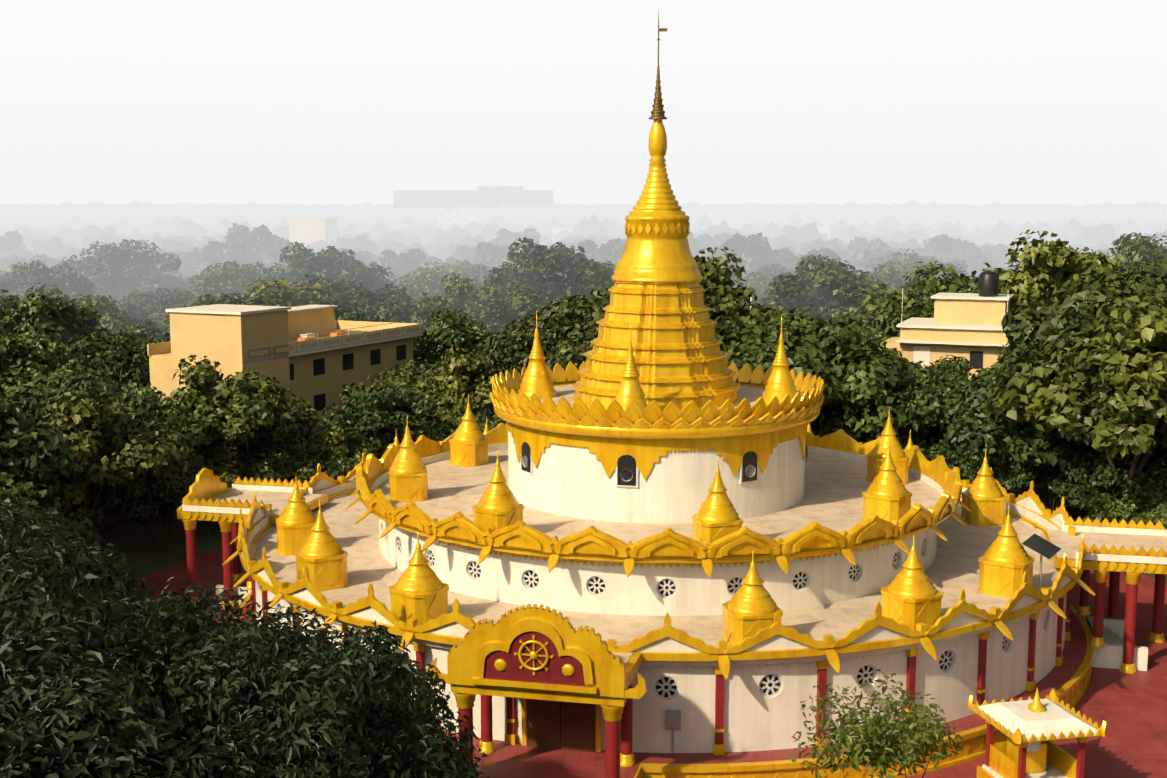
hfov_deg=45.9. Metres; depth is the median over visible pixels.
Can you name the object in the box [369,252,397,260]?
tree
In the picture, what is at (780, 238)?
tree
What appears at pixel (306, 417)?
tree
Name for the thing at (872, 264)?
tree
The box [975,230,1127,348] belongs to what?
tree
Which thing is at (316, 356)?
buildings
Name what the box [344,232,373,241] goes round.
tree
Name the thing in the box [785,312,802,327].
tree
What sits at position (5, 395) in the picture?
tree
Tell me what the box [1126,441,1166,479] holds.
tree
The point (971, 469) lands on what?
tree
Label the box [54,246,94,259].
tree
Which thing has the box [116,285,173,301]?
tree
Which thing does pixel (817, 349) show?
tree
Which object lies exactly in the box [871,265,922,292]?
tree
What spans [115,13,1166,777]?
pagoda
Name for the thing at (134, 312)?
tree
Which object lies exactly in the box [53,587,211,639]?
tree
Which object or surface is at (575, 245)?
tree
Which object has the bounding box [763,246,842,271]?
tree
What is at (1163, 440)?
tree
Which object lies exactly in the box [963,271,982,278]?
tree
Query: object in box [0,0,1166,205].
sky
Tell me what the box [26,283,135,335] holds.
tree
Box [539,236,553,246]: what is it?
tree
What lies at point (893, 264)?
tree
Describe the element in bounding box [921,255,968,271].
tree
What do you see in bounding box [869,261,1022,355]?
tree
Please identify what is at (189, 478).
tree
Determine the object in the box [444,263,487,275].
tree
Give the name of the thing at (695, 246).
tree
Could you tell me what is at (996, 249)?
tree
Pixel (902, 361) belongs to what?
tree
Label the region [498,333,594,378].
tree
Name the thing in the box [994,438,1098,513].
tree
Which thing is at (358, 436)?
tree
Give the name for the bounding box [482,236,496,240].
tree
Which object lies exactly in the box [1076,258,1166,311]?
tree
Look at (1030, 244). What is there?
tree
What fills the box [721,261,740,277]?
tree
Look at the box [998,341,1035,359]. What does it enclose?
tree
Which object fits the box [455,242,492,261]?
tree
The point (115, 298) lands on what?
tree
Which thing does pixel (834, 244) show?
tree
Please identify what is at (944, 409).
tree
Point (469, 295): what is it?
tree
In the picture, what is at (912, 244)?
tree
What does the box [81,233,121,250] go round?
tree
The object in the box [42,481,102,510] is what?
tree
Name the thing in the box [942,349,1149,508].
tree
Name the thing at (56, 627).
tree
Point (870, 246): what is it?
tree
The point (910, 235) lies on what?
tree
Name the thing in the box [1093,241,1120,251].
tree
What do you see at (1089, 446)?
tree
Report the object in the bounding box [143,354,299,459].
tree
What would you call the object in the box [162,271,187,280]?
tree
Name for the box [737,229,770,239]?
tree
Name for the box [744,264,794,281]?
tree
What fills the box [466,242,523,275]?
tree
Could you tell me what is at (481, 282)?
tree
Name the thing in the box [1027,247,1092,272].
tree
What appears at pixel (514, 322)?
tree
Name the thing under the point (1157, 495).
bush
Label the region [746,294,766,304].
tree
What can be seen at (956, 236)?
tree
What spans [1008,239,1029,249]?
tree
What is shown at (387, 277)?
tree
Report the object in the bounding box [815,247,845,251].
tree
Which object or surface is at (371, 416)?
tree
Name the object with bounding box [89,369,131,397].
tree
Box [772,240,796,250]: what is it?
tree
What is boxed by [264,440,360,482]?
tree
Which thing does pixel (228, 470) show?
tree
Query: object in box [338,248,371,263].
tree
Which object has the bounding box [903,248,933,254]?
tree
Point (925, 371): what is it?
tree
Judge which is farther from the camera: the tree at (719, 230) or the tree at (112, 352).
the tree at (719, 230)
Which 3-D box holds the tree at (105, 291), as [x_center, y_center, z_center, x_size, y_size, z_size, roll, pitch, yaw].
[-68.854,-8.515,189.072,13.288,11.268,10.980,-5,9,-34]
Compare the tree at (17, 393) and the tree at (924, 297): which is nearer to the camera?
the tree at (17, 393)
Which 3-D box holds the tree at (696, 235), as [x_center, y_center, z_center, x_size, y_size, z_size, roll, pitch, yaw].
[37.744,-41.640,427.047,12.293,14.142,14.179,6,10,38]
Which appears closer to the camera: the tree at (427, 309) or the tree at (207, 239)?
the tree at (427, 309)
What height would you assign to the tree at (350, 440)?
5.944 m
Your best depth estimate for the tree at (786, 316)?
139.42 m
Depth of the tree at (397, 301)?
152.30 m
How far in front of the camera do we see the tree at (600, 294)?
136.85 m
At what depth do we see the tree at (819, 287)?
149.76 m
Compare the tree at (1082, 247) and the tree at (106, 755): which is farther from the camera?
the tree at (1082, 247)
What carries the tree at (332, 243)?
on the ground
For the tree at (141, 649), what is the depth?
34.25 m
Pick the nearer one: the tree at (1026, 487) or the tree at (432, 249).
the tree at (1026, 487)
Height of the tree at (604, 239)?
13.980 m
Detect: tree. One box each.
[0,230,35,258]
[0,254,21,270]
[0,260,94,299]
[0,270,7,282]
[0,289,74,347]
[0,292,110,351]
[0,324,108,392]
[0,392,75,523]
[0,471,33,518]
[0,480,79,539]
[0,488,29,532]
[0,490,74,545]
[0,496,71,619]
[0,500,46,535]
[0,516,88,602]
[0,519,130,599]
[0,533,142,777]
[0,600,239,777]
[0,601,163,769]
[0,648,265,777]
[1,508,153,604]
[1,577,285,775]
[2,392,36,442]
[3,620,487,777]
[5,365,126,409]
[7,253,63,271]
[14,374,157,455]
[21,234,33,250]
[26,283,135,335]
[28,391,192,526]
[29,237,63,259]
[41,594,207,634]
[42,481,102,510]
[43,536,148,610]
[52,227,87,248]
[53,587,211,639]
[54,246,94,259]
[54,262,125,296]
[59,507,101,548]
[60,239,188,298]
[64,243,78,250]
[64,331,149,393]
[68,504,120,533]
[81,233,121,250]
[82,224,126,245]
[86,286,109,298]
[86,469,162,551]
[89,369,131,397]
[97,492,143,548]
[101,589,401,721]
[109,295,134,306]
[111,320,169,389]
[113,303,156,321]
[114,288,186,309]
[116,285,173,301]
[116,382,188,506]
[118,326,167,390]
[119,390,240,522]
[127,317,163,328]
[128,233,146,238]
[128,466,195,545]
[132,237,151,243]
[133,446,203,537]
[141,290,205,326]
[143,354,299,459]
[147,235,185,255]
[159,274,344,332]
[161,292,268,341]
[162,239,192,252]
[162,247,203,272]
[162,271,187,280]
[166,233,193,239]
[174,277,193,293]
[175,586,450,775]
[177,269,191,276]
[183,268,206,278]
[184,441,245,536]
[189,261,272,303]
[190,440,270,526]
[191,244,203,250]
[191,265,259,294]
[195,235,226,246]
[197,223,292,270]
[210,231,226,237]
[215,233,224,239]
[238,261,275,273]
[241,435,326,482]
[242,395,319,450]
[253,241,396,297]
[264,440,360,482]
[280,226,288,239]
[304,239,329,246]
[306,299,390,329]
[307,426,377,479]
[308,276,384,311]
[311,244,327,253]
[317,383,444,454]
[319,647,478,777]
[328,240,340,248]
[336,234,381,256]
[337,357,484,426]
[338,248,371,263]
[341,280,421,322]
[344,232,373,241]
[345,431,370,457]
[349,420,374,444]
[365,247,426,276]
[367,293,460,367]
[368,429,417,459]
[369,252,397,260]
[376,230,406,241]
[376,239,404,255]
[385,274,401,280]
[390,242,428,254]
[392,268,415,280]
[394,279,424,300]
[395,262,451,297]
[398,247,437,257]
[403,423,447,441]
[409,348,499,424]
[413,308,491,368]
[414,418,456,442]
[424,256,461,271]
[425,242,443,256]
[431,277,489,301]
[431,411,494,442]
[432,227,471,242]
[432,279,480,303]
[435,262,502,280]
[436,243,475,261]
[437,272,522,330]
[438,260,481,282]
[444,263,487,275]
[451,246,468,258]
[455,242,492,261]
[464,323,570,413]
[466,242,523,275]
[473,410,505,431]
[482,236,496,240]
[482,237,615,317]
[483,283,559,338]
[490,227,540,251]
[490,315,562,350]
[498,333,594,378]
[521,294,609,353]
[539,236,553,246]
[547,283,613,317]
[549,239,582,249]
[564,234,586,241]
[566,239,595,251]
[568,237,625,265]
[586,234,612,245]
[589,246,786,351]
[687,231,708,254]
[692,248,707,261]
[694,231,732,247]
[694,232,716,238]
[698,225,738,234]
[705,232,792,275]
[719,309,922,435]
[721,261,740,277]
[731,272,778,295]
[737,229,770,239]
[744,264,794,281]
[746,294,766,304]
[750,292,774,301]
[753,305,818,324]
[759,265,797,274]
[760,255,894,326]
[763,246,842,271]
[767,234,799,249]
[771,245,796,253]
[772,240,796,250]
[774,254,796,262]
[782,223,823,238]
[782,317,908,362]
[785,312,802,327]
[786,669,963,777]
[797,238,846,254]
[807,408,837,426]
[811,408,880,443]
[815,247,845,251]
[819,232,827,241]
[830,368,947,438]
[832,236,905,262]
[832,284,934,342]
[842,247,882,270]
[847,248,894,270]
[853,253,901,275]
[853,260,939,286]
[857,411,941,450]
[859,235,876,242]
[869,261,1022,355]
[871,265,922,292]
[872,422,955,459]
[874,234,897,242]
[879,357,920,377]
[884,262,968,280]
[886,239,923,251]
[887,229,922,242]
[891,276,953,299]
[892,248,965,276]
[892,368,990,461]
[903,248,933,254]
[910,233,1003,273]
[910,361,957,392]
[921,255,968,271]
[922,355,989,381]
[923,438,966,479]
[927,427,1014,478]
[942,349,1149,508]
[950,234,963,240]
[953,443,1010,492]
[955,271,1045,433]
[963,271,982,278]
[970,251,1017,273]
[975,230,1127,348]
[976,267,1017,276]
[980,243,1008,256]
[984,295,1166,502]
[986,272,1166,518]
[993,434,1047,493]
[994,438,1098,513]
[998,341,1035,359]
[1002,235,1026,245]
[1004,261,1022,269]
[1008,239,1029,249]
[1018,241,1049,257]
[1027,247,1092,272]
[1034,273,1162,440]
[1046,444,1149,519]
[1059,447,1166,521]
[1059,495,1073,510]
[1069,223,1119,247]
[1073,244,1097,251]
[1073,248,1105,254]
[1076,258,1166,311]
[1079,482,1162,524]
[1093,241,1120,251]
[1102,248,1116,258]
[1108,232,1166,281]
[1114,259,1166,280]
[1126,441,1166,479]
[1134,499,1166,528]
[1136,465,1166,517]
[1150,232,1166,248]
[1151,421,1166,447]
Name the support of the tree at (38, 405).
on the ground
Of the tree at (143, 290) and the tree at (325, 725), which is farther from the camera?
the tree at (143, 290)
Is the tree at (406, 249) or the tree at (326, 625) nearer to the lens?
the tree at (326, 625)
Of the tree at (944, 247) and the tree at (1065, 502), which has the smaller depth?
the tree at (1065, 502)
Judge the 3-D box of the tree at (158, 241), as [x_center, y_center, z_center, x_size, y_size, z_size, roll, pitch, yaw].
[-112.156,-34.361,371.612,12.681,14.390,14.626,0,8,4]
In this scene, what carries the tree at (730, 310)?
on the ground
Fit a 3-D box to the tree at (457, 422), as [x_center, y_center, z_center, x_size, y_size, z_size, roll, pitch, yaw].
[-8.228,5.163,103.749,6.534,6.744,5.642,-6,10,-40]
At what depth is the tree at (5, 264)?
272.34 m
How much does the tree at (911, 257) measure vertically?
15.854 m
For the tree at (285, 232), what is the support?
on the ground
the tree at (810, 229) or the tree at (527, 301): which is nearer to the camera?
the tree at (527, 301)
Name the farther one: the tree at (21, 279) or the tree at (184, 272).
the tree at (184, 272)
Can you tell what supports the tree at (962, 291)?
on the ground
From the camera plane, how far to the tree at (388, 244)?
375.84 m
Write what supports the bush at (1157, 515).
on the ground
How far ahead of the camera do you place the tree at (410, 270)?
231.13 m
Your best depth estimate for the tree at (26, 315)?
130.07 m
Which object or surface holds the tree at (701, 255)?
on the ground
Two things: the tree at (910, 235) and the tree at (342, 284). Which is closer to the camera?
the tree at (342, 284)
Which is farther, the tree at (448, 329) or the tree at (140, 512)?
the tree at (448, 329)
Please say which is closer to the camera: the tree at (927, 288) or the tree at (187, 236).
the tree at (927, 288)
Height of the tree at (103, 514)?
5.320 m
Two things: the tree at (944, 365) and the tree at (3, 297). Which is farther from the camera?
the tree at (3, 297)
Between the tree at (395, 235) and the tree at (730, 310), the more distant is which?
the tree at (395, 235)
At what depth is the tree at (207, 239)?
361.31 m
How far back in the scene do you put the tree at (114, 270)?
194.53 m
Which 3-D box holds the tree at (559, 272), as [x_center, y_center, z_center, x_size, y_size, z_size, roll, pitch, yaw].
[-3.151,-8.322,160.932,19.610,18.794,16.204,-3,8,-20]
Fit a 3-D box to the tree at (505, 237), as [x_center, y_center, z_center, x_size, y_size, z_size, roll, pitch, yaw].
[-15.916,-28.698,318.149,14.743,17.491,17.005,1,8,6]
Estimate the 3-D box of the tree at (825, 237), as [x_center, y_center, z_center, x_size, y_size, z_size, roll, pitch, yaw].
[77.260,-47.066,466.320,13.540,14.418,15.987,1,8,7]
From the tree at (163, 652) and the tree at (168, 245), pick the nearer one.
the tree at (163, 652)
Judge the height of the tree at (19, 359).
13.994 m
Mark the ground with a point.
(162, 551)
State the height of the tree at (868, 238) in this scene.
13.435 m
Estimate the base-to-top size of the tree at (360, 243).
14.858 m
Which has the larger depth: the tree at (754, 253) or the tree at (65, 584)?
the tree at (754, 253)
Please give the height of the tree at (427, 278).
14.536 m
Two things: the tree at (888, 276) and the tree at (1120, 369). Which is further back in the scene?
the tree at (888, 276)
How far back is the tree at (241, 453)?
93.14 m
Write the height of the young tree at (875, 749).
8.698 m
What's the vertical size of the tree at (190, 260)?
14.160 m
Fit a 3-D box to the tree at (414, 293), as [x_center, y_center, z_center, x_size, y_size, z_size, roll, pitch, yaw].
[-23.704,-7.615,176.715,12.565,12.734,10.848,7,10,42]
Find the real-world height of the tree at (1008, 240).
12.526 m
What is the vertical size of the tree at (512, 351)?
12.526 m
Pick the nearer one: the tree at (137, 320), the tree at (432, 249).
the tree at (137, 320)
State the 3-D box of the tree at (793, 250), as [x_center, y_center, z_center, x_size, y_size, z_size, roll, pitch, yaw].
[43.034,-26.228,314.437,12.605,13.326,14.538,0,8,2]
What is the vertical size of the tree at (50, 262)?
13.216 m
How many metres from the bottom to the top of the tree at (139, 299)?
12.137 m
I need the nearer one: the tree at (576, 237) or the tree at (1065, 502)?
the tree at (1065, 502)
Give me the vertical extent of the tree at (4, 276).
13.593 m
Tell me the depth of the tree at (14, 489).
68.72 m
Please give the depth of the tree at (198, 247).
351.17 m
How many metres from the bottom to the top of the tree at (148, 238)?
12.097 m
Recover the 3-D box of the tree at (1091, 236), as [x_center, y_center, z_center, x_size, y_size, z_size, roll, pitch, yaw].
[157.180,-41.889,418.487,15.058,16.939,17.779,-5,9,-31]
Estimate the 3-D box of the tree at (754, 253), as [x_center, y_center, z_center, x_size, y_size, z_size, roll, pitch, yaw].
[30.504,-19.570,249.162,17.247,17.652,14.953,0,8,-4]
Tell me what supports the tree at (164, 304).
on the ground
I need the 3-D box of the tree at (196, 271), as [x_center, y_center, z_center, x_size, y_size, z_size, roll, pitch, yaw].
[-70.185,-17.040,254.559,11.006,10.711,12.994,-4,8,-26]
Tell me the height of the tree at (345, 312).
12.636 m
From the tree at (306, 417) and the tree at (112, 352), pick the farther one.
the tree at (112, 352)
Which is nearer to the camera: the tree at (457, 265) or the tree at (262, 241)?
the tree at (457, 265)
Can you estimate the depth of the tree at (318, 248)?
382.52 m
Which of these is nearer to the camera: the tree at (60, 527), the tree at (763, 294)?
the tree at (60, 527)
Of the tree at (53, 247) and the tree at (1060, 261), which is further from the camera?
the tree at (53, 247)
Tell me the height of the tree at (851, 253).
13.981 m
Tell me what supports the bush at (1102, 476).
on the ground
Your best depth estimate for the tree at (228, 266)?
203.72 m
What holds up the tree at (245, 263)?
on the ground
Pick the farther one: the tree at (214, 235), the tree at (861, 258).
the tree at (214, 235)
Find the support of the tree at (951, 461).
on the ground
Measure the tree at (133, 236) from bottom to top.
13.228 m
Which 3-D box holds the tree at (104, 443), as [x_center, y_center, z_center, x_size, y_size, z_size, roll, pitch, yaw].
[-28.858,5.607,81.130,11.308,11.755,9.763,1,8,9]
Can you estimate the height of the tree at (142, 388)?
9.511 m
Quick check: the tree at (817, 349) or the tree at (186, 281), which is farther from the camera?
the tree at (186, 281)
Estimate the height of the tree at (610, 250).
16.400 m
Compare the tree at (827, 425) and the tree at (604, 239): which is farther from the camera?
the tree at (604, 239)
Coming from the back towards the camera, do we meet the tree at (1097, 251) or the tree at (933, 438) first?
the tree at (1097, 251)
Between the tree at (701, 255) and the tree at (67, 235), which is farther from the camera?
the tree at (67, 235)
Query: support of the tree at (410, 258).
on the ground
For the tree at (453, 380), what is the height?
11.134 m
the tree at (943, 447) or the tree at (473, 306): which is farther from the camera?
the tree at (473, 306)
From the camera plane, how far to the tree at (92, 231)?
432.08 m
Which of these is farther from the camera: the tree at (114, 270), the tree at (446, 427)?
the tree at (114, 270)
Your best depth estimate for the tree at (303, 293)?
147.10 m
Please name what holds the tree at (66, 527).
on the ground
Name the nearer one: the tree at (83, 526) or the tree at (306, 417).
the tree at (83, 526)
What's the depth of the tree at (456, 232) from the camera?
465.84 m
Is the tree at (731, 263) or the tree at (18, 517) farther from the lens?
the tree at (731, 263)
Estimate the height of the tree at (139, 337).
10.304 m
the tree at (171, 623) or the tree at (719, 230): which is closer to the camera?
the tree at (171, 623)
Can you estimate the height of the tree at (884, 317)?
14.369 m
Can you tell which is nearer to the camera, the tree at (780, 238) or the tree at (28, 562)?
the tree at (28, 562)
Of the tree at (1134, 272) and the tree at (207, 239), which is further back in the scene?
the tree at (207, 239)
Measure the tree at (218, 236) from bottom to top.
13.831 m
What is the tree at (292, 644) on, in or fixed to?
on the ground
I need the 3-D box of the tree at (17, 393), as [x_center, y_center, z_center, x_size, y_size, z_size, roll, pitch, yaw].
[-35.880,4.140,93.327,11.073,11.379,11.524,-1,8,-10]
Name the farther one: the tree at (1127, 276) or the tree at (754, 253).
the tree at (754, 253)
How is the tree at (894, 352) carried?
on the ground
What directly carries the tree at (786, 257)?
on the ground
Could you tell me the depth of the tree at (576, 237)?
401.93 m
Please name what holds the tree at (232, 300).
on the ground
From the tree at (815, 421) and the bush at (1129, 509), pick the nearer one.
the bush at (1129, 509)
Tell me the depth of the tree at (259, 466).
94.24 m
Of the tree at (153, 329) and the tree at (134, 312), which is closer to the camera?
the tree at (153, 329)
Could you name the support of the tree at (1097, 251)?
on the ground
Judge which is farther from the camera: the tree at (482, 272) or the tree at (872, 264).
the tree at (872, 264)
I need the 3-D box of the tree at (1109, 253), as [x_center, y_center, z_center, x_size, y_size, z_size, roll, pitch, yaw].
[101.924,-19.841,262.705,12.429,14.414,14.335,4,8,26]
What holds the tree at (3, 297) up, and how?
on the ground
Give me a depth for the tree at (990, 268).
214.05 m
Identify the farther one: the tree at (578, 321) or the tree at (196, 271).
the tree at (196, 271)
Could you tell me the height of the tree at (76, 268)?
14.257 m
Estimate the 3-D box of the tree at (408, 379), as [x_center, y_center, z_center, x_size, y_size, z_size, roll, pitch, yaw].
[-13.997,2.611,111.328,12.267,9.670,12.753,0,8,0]
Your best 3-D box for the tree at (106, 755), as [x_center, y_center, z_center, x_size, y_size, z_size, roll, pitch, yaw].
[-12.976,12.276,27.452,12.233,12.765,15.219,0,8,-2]
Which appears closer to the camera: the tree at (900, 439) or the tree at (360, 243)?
the tree at (900, 439)
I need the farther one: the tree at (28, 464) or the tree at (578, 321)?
the tree at (578, 321)
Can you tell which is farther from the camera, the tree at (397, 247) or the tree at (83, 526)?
the tree at (397, 247)
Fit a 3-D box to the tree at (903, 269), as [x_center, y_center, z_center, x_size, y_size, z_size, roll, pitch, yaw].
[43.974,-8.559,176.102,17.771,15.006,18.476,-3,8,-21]
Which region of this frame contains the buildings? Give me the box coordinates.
[58,186,1134,434]
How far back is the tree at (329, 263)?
173.89 m
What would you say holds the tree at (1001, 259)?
on the ground
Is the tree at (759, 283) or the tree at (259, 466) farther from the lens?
the tree at (759, 283)
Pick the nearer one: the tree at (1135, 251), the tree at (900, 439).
the tree at (900, 439)
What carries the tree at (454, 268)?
on the ground
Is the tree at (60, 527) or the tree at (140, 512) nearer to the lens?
the tree at (60, 527)
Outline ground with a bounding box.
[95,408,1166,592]
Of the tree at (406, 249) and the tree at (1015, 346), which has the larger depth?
the tree at (406, 249)
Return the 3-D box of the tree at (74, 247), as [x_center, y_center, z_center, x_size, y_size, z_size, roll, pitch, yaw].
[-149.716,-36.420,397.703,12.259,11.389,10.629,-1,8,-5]
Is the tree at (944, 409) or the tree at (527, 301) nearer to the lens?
the tree at (944, 409)
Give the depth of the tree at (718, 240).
307.32 m
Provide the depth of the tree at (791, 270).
213.24 m
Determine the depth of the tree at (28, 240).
402.97 m
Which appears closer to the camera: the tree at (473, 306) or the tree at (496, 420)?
the tree at (496, 420)
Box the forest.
[0,200,1166,246]
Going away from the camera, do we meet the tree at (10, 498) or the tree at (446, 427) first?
the tree at (10, 498)
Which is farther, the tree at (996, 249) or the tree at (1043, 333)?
the tree at (996, 249)
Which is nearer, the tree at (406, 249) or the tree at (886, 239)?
the tree at (406, 249)
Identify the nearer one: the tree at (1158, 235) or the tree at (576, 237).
the tree at (1158, 235)
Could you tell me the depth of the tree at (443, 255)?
360.92 m
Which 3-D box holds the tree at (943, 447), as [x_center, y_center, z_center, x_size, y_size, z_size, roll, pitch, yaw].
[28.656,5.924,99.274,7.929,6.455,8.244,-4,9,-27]
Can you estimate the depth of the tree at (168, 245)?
332.41 m
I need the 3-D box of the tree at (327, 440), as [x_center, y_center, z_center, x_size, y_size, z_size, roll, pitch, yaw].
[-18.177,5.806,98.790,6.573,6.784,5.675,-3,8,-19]
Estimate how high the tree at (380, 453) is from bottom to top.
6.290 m
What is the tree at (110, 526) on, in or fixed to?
on the ground
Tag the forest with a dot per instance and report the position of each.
(1063, 221)
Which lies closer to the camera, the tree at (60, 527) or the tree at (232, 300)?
the tree at (60, 527)
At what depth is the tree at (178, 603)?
44.66 m
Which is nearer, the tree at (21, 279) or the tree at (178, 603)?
the tree at (178, 603)
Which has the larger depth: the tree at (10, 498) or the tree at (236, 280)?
the tree at (236, 280)
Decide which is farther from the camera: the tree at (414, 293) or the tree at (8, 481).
the tree at (414, 293)
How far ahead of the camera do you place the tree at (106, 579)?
50.24 m
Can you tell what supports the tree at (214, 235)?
on the ground
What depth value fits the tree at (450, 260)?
267.03 m
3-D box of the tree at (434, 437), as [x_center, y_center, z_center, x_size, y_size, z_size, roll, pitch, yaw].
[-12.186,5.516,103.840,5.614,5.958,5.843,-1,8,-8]
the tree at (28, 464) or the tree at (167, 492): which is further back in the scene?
the tree at (167, 492)
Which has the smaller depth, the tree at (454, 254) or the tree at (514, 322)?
the tree at (514, 322)
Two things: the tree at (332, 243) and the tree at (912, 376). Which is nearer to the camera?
the tree at (912, 376)
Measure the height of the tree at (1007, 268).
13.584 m
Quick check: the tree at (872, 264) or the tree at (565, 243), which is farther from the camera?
the tree at (565, 243)
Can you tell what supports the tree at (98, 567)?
on the ground
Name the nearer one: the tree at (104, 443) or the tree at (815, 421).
the tree at (104, 443)
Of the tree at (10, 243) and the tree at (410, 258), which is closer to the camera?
the tree at (410, 258)
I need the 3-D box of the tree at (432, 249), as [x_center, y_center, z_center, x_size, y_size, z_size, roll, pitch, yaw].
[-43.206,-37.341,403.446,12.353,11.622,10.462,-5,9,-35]
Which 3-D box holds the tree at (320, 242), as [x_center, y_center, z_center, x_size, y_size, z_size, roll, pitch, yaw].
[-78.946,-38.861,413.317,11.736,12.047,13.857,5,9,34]
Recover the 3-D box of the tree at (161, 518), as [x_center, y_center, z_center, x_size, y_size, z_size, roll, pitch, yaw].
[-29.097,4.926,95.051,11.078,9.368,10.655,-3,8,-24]
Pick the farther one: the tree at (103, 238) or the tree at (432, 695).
the tree at (103, 238)

